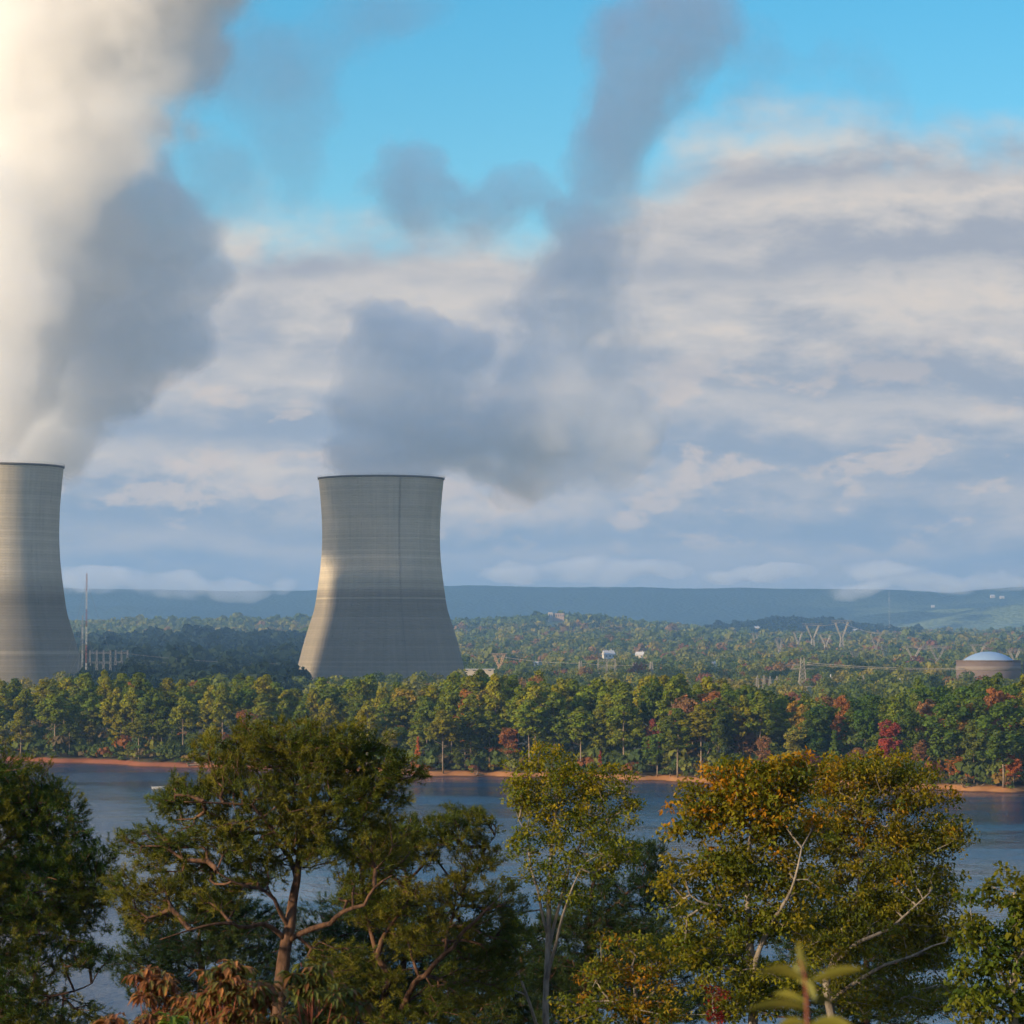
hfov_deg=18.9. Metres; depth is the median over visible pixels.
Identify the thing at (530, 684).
pine tree
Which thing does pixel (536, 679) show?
broadleaf tree
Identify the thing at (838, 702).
broadleaf tree
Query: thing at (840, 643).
transmission tower
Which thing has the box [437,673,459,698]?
pine tree
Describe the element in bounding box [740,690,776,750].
pine tree
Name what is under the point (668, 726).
pine tree
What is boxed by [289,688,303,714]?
pine tree
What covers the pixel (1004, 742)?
broadleaf tree
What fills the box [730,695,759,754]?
pine tree
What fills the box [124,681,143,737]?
broadleaf tree
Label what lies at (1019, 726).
broadleaf tree
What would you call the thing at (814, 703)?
broadleaf tree
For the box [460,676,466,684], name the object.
pine tree
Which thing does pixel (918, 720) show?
broadleaf tree
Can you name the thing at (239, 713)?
broadleaf tree
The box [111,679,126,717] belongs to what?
pine tree
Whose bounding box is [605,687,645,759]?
pine tree
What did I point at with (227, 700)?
pine tree
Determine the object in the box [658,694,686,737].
broadleaf tree
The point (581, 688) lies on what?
pine tree
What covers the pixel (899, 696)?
broadleaf tree
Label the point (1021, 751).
pine tree
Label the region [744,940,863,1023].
sapling
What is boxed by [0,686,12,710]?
pine tree
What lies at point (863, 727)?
broadleaf tree
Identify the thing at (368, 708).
pine tree
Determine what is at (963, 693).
broadleaf tree
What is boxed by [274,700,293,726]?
pine tree
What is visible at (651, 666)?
transmission tower
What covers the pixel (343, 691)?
broadleaf tree
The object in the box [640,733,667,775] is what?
broadleaf tree
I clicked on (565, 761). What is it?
broadleaf tree
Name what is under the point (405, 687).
pine tree
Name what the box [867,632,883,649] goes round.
transmission tower
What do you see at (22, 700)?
pine tree
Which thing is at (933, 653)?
transmission tower
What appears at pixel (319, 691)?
broadleaf tree
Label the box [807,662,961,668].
power line
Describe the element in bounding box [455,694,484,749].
pine tree
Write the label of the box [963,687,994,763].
broadleaf tree
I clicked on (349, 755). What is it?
pine tree
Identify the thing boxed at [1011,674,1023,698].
pine tree
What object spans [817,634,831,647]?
transmission tower
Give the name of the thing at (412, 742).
broadleaf tree
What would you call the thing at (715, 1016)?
red bush
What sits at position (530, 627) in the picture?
hill forest
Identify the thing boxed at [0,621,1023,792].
ground
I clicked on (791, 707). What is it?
broadleaf tree
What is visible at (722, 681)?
broadleaf tree
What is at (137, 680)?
pine tree
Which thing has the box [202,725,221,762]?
pine tree
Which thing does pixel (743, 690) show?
broadleaf tree
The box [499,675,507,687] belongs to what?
pine tree
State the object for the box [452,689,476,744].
broadleaf tree
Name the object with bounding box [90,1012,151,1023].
sourwood shrub
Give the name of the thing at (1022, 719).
pine tree
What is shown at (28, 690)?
pine tree
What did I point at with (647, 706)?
tree
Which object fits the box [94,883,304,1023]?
pine tree
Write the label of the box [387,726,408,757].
broadleaf tree
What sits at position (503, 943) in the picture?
pine tree
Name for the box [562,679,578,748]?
pine tree
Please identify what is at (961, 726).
broadleaf tree
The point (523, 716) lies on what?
pine tree
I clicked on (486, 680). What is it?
broadleaf tree
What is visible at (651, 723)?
broadleaf tree
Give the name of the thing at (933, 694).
broadleaf tree
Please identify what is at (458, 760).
broadleaf tree
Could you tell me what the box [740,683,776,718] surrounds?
broadleaf tree
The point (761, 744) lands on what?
broadleaf tree
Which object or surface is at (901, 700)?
broadleaf tree
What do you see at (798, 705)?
broadleaf tree
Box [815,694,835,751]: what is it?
broadleaf tree
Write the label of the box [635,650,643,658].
house
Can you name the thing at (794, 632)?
transmission tower
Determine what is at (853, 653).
transmission tower
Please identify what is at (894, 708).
pine tree
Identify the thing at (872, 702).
broadleaf tree
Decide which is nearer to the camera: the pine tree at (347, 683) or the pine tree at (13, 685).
the pine tree at (347, 683)
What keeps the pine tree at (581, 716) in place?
on the ground
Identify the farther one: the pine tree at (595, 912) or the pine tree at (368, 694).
the pine tree at (368, 694)
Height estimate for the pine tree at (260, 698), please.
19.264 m
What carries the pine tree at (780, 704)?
on the ground
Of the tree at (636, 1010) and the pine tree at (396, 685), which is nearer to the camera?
the tree at (636, 1010)
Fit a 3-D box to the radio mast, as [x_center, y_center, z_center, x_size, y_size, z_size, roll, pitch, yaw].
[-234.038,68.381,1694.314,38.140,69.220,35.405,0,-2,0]
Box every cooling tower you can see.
[0,460,81,686]
[298,473,465,680]
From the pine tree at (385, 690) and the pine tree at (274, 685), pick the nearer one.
the pine tree at (385, 690)
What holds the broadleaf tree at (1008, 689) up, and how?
on the ground
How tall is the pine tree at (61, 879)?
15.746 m
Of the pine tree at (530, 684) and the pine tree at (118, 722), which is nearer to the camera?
the pine tree at (530, 684)
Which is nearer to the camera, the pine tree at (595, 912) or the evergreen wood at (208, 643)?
the pine tree at (595, 912)
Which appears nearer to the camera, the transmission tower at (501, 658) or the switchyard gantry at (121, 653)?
the switchyard gantry at (121, 653)
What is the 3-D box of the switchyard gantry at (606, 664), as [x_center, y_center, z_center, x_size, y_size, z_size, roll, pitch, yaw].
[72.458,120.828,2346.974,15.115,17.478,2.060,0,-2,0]
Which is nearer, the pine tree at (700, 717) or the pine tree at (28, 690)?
the pine tree at (700, 717)
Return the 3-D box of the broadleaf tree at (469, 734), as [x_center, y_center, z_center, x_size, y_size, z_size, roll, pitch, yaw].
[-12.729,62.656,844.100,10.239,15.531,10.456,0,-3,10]
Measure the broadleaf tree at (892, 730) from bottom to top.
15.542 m
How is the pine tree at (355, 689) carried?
on the ground
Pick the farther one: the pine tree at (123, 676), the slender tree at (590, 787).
the pine tree at (123, 676)
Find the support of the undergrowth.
on the ground
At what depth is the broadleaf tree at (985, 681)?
806.86 m
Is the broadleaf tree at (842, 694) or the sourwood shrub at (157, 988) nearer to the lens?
the sourwood shrub at (157, 988)
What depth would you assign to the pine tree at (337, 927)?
104.96 m
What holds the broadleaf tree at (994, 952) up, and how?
on the ground
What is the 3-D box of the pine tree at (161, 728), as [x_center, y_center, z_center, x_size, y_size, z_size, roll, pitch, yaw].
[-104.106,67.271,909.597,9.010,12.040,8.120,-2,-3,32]
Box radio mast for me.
[68,573,111,676]
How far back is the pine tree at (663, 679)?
866.21 m
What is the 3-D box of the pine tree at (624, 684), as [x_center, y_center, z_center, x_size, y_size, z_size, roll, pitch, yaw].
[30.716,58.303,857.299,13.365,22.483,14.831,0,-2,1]
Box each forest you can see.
[0,656,1022,720]
[69,610,1023,644]
[75,633,1023,670]
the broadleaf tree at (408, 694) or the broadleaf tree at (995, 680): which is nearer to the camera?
the broadleaf tree at (995, 680)
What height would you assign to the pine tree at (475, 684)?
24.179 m
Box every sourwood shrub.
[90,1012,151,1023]
[121,964,198,1023]
[151,1011,192,1023]
[172,959,298,1023]
[276,959,375,1023]
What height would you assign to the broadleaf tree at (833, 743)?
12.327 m
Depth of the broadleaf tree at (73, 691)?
968.25 m
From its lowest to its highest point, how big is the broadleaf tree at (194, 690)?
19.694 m
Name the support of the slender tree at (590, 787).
on the ground
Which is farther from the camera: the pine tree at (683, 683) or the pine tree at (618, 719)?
the pine tree at (683, 683)
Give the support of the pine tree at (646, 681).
on the ground
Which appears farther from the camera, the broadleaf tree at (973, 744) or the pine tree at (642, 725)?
the pine tree at (642, 725)
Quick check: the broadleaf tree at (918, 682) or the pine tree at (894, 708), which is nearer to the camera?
the pine tree at (894, 708)
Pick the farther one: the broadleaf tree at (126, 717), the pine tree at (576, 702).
the broadleaf tree at (126, 717)
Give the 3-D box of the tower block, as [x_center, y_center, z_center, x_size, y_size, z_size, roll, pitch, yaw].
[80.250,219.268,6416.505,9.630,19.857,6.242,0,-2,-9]
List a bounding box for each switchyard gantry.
[89,650,111,669]
[115,651,127,664]
[597,659,615,672]
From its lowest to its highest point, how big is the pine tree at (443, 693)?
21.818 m
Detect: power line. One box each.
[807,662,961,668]
[807,664,964,669]
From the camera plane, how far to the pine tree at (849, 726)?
808.19 m
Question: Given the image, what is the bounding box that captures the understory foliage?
[2,712,1023,777]
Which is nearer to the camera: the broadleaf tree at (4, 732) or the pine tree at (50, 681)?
the broadleaf tree at (4, 732)
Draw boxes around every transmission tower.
[491,653,506,668]
[648,661,654,672]
[775,638,783,652]
[791,631,804,645]
[793,658,811,690]
[803,624,820,645]
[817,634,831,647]
[831,620,851,646]
[850,651,858,656]
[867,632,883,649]
[881,646,887,656]
[902,646,924,659]
[927,646,947,660]
[969,644,986,653]
[1006,649,1022,659]
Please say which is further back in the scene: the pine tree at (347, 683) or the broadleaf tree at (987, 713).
the pine tree at (347, 683)
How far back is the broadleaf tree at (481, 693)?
867.05 m
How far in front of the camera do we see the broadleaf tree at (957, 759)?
759.06 m
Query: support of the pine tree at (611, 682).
on the ground
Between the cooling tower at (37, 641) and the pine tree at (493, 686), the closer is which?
the pine tree at (493, 686)
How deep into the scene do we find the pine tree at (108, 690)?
976.05 m
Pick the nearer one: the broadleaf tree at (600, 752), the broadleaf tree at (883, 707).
the broadleaf tree at (883, 707)
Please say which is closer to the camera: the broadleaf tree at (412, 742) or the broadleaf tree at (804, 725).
the broadleaf tree at (804, 725)
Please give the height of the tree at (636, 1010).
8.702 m
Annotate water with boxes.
[0,761,1023,1023]
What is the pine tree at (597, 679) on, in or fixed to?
on the ground
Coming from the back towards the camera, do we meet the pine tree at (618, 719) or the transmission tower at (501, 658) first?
the transmission tower at (501, 658)
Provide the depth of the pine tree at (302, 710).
879.87 m
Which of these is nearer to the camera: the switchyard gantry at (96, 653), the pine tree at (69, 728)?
the pine tree at (69, 728)
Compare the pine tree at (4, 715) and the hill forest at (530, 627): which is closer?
the pine tree at (4, 715)
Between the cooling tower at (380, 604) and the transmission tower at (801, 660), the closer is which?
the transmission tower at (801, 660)
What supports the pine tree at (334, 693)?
on the ground
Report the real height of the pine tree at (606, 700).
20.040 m
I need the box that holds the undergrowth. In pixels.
[0,727,1023,788]
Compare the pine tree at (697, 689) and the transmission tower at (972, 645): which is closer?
the pine tree at (697, 689)
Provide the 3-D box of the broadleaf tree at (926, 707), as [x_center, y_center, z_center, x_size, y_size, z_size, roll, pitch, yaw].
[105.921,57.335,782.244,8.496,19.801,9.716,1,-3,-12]
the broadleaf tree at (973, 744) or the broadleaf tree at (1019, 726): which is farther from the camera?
the broadleaf tree at (1019, 726)
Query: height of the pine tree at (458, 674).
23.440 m
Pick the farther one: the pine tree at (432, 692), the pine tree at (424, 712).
the pine tree at (432, 692)
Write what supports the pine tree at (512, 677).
on the ground
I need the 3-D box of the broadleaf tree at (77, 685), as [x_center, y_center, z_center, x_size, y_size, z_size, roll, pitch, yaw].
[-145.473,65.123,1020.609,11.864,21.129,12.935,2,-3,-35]
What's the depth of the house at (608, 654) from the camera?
3842.90 m
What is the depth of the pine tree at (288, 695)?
923.36 m
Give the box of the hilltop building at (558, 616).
[553,613,563,620]
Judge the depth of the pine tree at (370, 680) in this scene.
950.88 m
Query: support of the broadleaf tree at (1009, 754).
on the ground
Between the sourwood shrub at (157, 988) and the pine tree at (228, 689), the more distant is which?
the pine tree at (228, 689)
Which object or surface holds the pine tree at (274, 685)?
on the ground
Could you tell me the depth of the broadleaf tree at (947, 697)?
791.12 m
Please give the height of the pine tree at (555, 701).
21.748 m
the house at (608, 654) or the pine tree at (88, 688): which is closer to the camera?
the pine tree at (88, 688)
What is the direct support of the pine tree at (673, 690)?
on the ground
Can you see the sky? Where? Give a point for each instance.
(694, 294)
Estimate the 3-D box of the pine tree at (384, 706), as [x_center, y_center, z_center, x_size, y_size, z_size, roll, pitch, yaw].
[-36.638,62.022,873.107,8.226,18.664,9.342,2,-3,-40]
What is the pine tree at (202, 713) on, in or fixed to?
on the ground
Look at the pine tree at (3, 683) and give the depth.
1009.91 m
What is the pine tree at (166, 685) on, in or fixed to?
on the ground
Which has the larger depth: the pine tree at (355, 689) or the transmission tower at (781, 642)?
the transmission tower at (781, 642)
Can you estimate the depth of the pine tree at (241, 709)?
911.36 m
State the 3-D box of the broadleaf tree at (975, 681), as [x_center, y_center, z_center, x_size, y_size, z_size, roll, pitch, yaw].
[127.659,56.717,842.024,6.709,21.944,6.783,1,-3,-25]
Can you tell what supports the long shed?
on the ground
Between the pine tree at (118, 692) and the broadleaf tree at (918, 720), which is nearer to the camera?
the broadleaf tree at (918, 720)
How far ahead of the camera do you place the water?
555.60 m
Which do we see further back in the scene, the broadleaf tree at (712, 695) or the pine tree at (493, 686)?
the pine tree at (493, 686)
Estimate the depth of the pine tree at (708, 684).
848.86 m
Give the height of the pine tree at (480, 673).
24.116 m
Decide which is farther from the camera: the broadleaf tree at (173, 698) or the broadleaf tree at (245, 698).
the broadleaf tree at (173, 698)
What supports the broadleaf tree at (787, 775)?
on the ground
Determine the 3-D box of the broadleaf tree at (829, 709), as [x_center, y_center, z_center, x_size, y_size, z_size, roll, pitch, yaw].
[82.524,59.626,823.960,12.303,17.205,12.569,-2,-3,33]
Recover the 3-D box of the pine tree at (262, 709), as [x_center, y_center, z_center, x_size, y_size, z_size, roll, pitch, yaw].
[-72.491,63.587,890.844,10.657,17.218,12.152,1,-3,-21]
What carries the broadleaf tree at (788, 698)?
on the ground
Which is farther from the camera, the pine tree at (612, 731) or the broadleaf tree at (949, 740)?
the pine tree at (612, 731)
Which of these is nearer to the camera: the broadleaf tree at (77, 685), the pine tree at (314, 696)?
the pine tree at (314, 696)
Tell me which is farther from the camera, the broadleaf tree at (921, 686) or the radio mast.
the radio mast
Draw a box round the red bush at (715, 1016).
[700,985,733,1023]
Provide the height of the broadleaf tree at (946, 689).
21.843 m
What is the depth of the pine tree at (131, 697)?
930.55 m
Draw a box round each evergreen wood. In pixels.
[70,643,312,692]
[73,623,306,662]
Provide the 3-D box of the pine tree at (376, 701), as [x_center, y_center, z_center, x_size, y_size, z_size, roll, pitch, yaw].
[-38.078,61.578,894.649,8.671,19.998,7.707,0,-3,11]
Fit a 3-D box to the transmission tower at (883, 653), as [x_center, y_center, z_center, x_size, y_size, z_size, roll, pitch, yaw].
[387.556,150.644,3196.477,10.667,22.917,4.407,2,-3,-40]
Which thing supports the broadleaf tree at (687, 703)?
on the ground
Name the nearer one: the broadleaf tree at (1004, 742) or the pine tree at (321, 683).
the broadleaf tree at (1004, 742)
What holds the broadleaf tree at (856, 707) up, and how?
on the ground
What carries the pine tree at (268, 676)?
on the ground
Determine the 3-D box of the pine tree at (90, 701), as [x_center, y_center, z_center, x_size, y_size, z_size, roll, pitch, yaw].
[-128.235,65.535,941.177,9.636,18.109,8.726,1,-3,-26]
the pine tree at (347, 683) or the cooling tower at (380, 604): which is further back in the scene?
the cooling tower at (380, 604)
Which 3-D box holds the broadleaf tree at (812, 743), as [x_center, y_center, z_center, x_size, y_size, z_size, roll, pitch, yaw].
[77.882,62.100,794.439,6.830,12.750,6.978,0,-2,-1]
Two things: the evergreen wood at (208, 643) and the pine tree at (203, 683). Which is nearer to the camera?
the pine tree at (203, 683)
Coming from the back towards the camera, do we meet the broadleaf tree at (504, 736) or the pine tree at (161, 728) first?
the pine tree at (161, 728)
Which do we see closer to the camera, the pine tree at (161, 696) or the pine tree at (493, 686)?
the pine tree at (493, 686)
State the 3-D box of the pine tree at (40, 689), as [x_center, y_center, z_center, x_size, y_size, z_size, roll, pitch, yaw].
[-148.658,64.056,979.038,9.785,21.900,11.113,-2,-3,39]
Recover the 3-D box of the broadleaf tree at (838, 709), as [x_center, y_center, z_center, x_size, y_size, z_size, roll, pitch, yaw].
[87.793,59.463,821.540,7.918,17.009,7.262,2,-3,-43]
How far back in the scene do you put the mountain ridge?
12003.84 m
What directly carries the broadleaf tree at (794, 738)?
on the ground
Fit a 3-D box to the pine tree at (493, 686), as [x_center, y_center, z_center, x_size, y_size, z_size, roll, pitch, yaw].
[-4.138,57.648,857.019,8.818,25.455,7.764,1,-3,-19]
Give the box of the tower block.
[548,612,552,621]
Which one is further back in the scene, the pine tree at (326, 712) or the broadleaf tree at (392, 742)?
the pine tree at (326, 712)
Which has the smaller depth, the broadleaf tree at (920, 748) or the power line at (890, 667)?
the broadleaf tree at (920, 748)
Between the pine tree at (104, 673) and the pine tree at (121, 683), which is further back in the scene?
the pine tree at (104, 673)
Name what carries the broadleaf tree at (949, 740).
on the ground
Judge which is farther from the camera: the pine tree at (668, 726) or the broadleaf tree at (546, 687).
the broadleaf tree at (546, 687)
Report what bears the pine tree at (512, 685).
on the ground
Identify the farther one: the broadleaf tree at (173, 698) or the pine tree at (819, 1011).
the broadleaf tree at (173, 698)
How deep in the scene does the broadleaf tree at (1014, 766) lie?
746.25 m
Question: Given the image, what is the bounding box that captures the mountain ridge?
[64,585,1023,629]
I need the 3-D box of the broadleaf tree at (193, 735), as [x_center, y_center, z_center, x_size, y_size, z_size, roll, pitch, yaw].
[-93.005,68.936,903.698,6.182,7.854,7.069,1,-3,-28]
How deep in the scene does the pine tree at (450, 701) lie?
857.01 m
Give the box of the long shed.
[465,669,494,676]
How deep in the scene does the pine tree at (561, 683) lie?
870.38 m
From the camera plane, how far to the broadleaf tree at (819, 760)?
787.71 m
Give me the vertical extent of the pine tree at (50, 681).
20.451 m
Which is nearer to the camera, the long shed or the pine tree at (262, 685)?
the pine tree at (262, 685)
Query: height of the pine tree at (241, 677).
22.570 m
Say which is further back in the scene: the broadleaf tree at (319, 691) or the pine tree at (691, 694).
the broadleaf tree at (319, 691)
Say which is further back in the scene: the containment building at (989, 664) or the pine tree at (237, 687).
the containment building at (989, 664)
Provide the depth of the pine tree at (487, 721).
844.05 m
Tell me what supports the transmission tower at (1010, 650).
on the ground
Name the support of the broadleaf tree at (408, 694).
on the ground
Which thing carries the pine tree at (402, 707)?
on the ground
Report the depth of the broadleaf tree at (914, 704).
776.14 m
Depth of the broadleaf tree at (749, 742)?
808.44 m
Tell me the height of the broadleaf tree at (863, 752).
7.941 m
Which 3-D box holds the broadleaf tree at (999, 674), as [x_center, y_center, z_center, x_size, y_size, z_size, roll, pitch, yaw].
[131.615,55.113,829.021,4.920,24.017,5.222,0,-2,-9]
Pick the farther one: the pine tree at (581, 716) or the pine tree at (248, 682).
the pine tree at (248, 682)
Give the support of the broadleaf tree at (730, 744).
on the ground
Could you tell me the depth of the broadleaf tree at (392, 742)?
856.26 m
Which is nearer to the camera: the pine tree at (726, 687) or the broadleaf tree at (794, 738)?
the broadleaf tree at (794, 738)
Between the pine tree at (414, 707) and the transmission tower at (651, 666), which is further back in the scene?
the transmission tower at (651, 666)
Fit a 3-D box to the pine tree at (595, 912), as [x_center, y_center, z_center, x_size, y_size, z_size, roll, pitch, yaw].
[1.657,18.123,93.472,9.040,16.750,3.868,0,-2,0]
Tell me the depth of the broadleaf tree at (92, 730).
938.48 m
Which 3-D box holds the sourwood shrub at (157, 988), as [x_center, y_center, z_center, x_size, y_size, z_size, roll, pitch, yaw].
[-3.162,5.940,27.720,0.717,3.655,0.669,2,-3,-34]
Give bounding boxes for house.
[602,649,614,658]
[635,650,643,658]
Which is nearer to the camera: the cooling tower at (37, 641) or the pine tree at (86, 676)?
the pine tree at (86, 676)
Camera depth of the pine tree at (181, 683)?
982.09 m
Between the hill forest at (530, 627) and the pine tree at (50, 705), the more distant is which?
the hill forest at (530, 627)
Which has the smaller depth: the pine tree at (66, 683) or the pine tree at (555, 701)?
the pine tree at (555, 701)
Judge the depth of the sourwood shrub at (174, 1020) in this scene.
24.04 m
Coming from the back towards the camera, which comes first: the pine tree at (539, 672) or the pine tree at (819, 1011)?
the pine tree at (539, 672)
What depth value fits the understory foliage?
850.09 m
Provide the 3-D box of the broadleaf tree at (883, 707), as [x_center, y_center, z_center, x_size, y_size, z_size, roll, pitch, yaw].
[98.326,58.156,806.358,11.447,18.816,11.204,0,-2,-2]
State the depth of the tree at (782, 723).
818.91 m
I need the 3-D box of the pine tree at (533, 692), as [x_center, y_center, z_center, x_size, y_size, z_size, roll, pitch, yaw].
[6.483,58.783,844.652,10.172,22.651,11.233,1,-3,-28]
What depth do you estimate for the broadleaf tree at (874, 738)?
782.63 m
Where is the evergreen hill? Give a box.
[704,615,922,632]
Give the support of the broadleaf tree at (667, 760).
on the ground
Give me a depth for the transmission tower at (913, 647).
2896.59 m
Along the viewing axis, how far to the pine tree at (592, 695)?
861.55 m
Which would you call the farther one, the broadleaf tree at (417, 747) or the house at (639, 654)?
the house at (639, 654)
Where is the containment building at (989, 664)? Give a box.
[955,652,1023,680]
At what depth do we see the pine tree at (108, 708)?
933.01 m
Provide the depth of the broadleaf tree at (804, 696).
869.09 m
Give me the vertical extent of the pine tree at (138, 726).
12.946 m
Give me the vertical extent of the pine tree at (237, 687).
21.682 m
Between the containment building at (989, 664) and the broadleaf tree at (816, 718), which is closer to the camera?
the broadleaf tree at (816, 718)
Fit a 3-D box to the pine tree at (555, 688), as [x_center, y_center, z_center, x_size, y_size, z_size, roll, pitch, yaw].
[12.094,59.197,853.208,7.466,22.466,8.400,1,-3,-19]
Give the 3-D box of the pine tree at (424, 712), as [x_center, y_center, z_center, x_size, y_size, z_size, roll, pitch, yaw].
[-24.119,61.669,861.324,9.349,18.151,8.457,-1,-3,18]
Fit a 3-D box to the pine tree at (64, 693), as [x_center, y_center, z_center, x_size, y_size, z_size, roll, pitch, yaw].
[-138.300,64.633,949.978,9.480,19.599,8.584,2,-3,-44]
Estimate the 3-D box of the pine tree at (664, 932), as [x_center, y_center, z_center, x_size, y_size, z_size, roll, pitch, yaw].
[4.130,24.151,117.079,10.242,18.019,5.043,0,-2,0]
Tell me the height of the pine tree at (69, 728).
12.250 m
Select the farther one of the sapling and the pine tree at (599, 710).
the pine tree at (599, 710)
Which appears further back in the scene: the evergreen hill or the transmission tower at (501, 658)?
the evergreen hill
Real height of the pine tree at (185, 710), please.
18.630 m
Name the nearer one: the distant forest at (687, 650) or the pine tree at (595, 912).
the pine tree at (595, 912)
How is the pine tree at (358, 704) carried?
on the ground
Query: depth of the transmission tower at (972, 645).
3096.47 m
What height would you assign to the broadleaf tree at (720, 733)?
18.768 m
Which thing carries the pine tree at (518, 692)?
on the ground
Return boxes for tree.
[0,680,10,719]
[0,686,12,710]
[0,700,9,728]
[0,729,10,755]
[0,734,131,1023]
[4,678,24,720]
[9,710,35,756]
[12,689,37,735]
[18,688,36,724]
[28,679,51,727]
[34,679,58,695]
[34,693,74,750]
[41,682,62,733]
[56,678,76,700]
[56,690,78,736]
[57,676,79,688]
[58,718,80,756]
[61,686,79,738]
[67,672,98,710]
[74,680,102,732]
[75,707,100,745]
[79,696,103,745]
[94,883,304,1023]
[95,711,432,1016]
[96,677,114,737]
[97,670,108,729]
[98,694,125,753]
[106,687,122,727]
[107,717,131,755]
[111,673,129,684]
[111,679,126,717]
[120,672,154,724]
[120,687,141,721]
[122,717,155,760]
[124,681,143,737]
[135,689,170,738]
[145,690,169,739]
[145,719,175,740]
[156,677,181,738]
[162,687,204,743]
[168,696,198,744]
[175,679,189,691]
[185,733,202,750]
[187,678,210,730]
[188,685,204,732]
[190,693,209,733]
[195,691,221,755]
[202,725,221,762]
[203,684,225,725]
[207,685,236,738]
[212,682,238,723]
[229,673,246,692]
[230,680,242,718]
[232,687,257,729]
[235,687,257,710]
[236,710,259,734]
[241,676,255,691]
[242,693,280,725]
[246,702,277,759]
[250,676,280,709]
[263,674,271,685]
[266,885,539,1023]
[270,682,283,691]
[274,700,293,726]
[276,689,302,721]
[285,704,312,738]
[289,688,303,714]
[296,800,541,1023]
[301,689,324,726]
[304,688,323,732]
[312,677,330,692]
[314,698,345,732]
[317,686,348,720]
[330,683,349,726]
[340,679,364,724]
[342,679,368,701]
[343,695,371,738]
[348,680,373,722]
[354,700,379,763]
[363,674,377,697]
[369,697,397,740]
[370,689,387,728]
[376,687,392,728]
[381,728,397,753]
[385,696,414,738]
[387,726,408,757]
[388,681,411,715]
[390,685,416,720]
[390,688,425,729]
[404,696,436,745]
[406,730,424,752]
[411,700,436,742]
[414,736,419,760]
[423,709,462,773]
[424,684,439,739]
[432,832,704,1023]
[433,683,466,763]
[436,684,454,757]
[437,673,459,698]
[441,672,460,688]
[449,712,483,767]
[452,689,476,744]
[452,750,464,764]
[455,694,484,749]
[458,675,485,706]
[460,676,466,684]
[473,669,488,742]
[473,688,510,712]
[474,711,507,762]
[480,677,490,684]
[481,674,510,730]
[485,739,646,1023]
[494,679,526,731]
[498,727,521,758]
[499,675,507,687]
[502,675,522,696]
[504,687,526,743]
[505,912,745,1023]
[509,699,548,761]
[516,685,552,744]
[522,681,546,743]
[525,675,547,696]
[532,670,548,697]
[532,691,570,745]
[538,681,562,732]
[545,685,567,729]
[546,929,691,1023]
[550,678,572,746]
[558,753,568,765]
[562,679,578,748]
[563,696,585,748]
[563,706,599,760]
[569,685,599,737]
[576,682,611,727]
[585,704,612,754]
[590,677,605,691]
[594,693,613,748]
[598,750,602,767]
[605,678,618,691]
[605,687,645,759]
[605,703,643,750]
[607,681,637,716]
[630,675,663,734]
[636,676,648,729]
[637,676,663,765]
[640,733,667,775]
[645,718,662,770]
[645,745,846,1023]
[649,679,684,770]
[657,708,697,777]
[658,675,670,689]
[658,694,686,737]
[661,742,680,775]
[662,675,688,699]
[668,697,704,771]
[677,673,692,692]
[678,704,726,775]
[685,691,731,741]
[687,691,700,748]
[692,683,703,742]
[696,694,739,746]
[700,676,718,694]
[710,707,726,763]
[715,678,726,751]
[715,685,759,748]
[716,888,973,1023]
[718,682,732,754]
[723,697,739,752]
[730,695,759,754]
[730,716,755,756]
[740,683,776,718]
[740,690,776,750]
[753,735,774,762]
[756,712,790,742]
[773,696,795,721]
[777,694,795,737]
[779,700,811,740]
[781,728,808,757]
[782,745,980,1022]
[785,701,808,729]
[790,720,814,754]
[794,697,823,718]
[800,693,808,701]
[800,702,835,750]
[801,708,831,750]
[801,753,821,768]
[802,728,825,759]
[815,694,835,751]
[828,730,839,760]
[830,695,850,750]
[830,703,851,750]
[835,697,868,750]
[835,707,859,746]
[838,692,848,701]
[845,747,865,759]
[852,709,877,747]
[857,694,876,723]
[860,695,886,739]
[864,732,883,762]
[866,695,882,746]
[867,698,893,742]
[875,719,902,758]
[878,702,907,740]
[885,695,909,707]
[889,691,909,730]
[895,709,927,757]
[905,683,926,714]
[908,692,922,755]
[910,686,948,735]
[910,739,930,781]
[912,678,922,689]
[916,699,942,775]
[922,698,969,783]
[939,692,956,753]
[941,700,977,754]
[942,684,956,693]
[942,860,1023,1023]
[944,756,966,782]
[950,685,988,728]
[959,719,988,782]
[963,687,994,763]
[970,679,979,687]
[971,699,997,723]
[974,675,1001,694]
[974,697,1023,787]
[982,687,1020,744]
[988,675,1001,718]
[994,672,1003,689]
[997,752,1014,772]
[999,684,1019,717]
[1004,755,1022,784]
[1010,692,1023,748]
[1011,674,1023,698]
[1012,728,1023,781]
[1017,697,1023,725]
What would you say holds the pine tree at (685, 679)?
on the ground
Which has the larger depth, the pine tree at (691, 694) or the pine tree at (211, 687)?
the pine tree at (211, 687)
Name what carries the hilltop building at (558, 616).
on the ground
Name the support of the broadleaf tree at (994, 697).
on the ground
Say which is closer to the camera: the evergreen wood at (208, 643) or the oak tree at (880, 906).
the oak tree at (880, 906)
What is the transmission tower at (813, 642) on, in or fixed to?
on the ground
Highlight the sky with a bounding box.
[0,0,1023,592]
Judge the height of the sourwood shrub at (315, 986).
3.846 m
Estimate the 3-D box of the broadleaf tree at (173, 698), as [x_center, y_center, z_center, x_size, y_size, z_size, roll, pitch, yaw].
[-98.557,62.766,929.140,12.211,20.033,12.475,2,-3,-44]
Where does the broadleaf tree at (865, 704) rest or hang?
on the ground

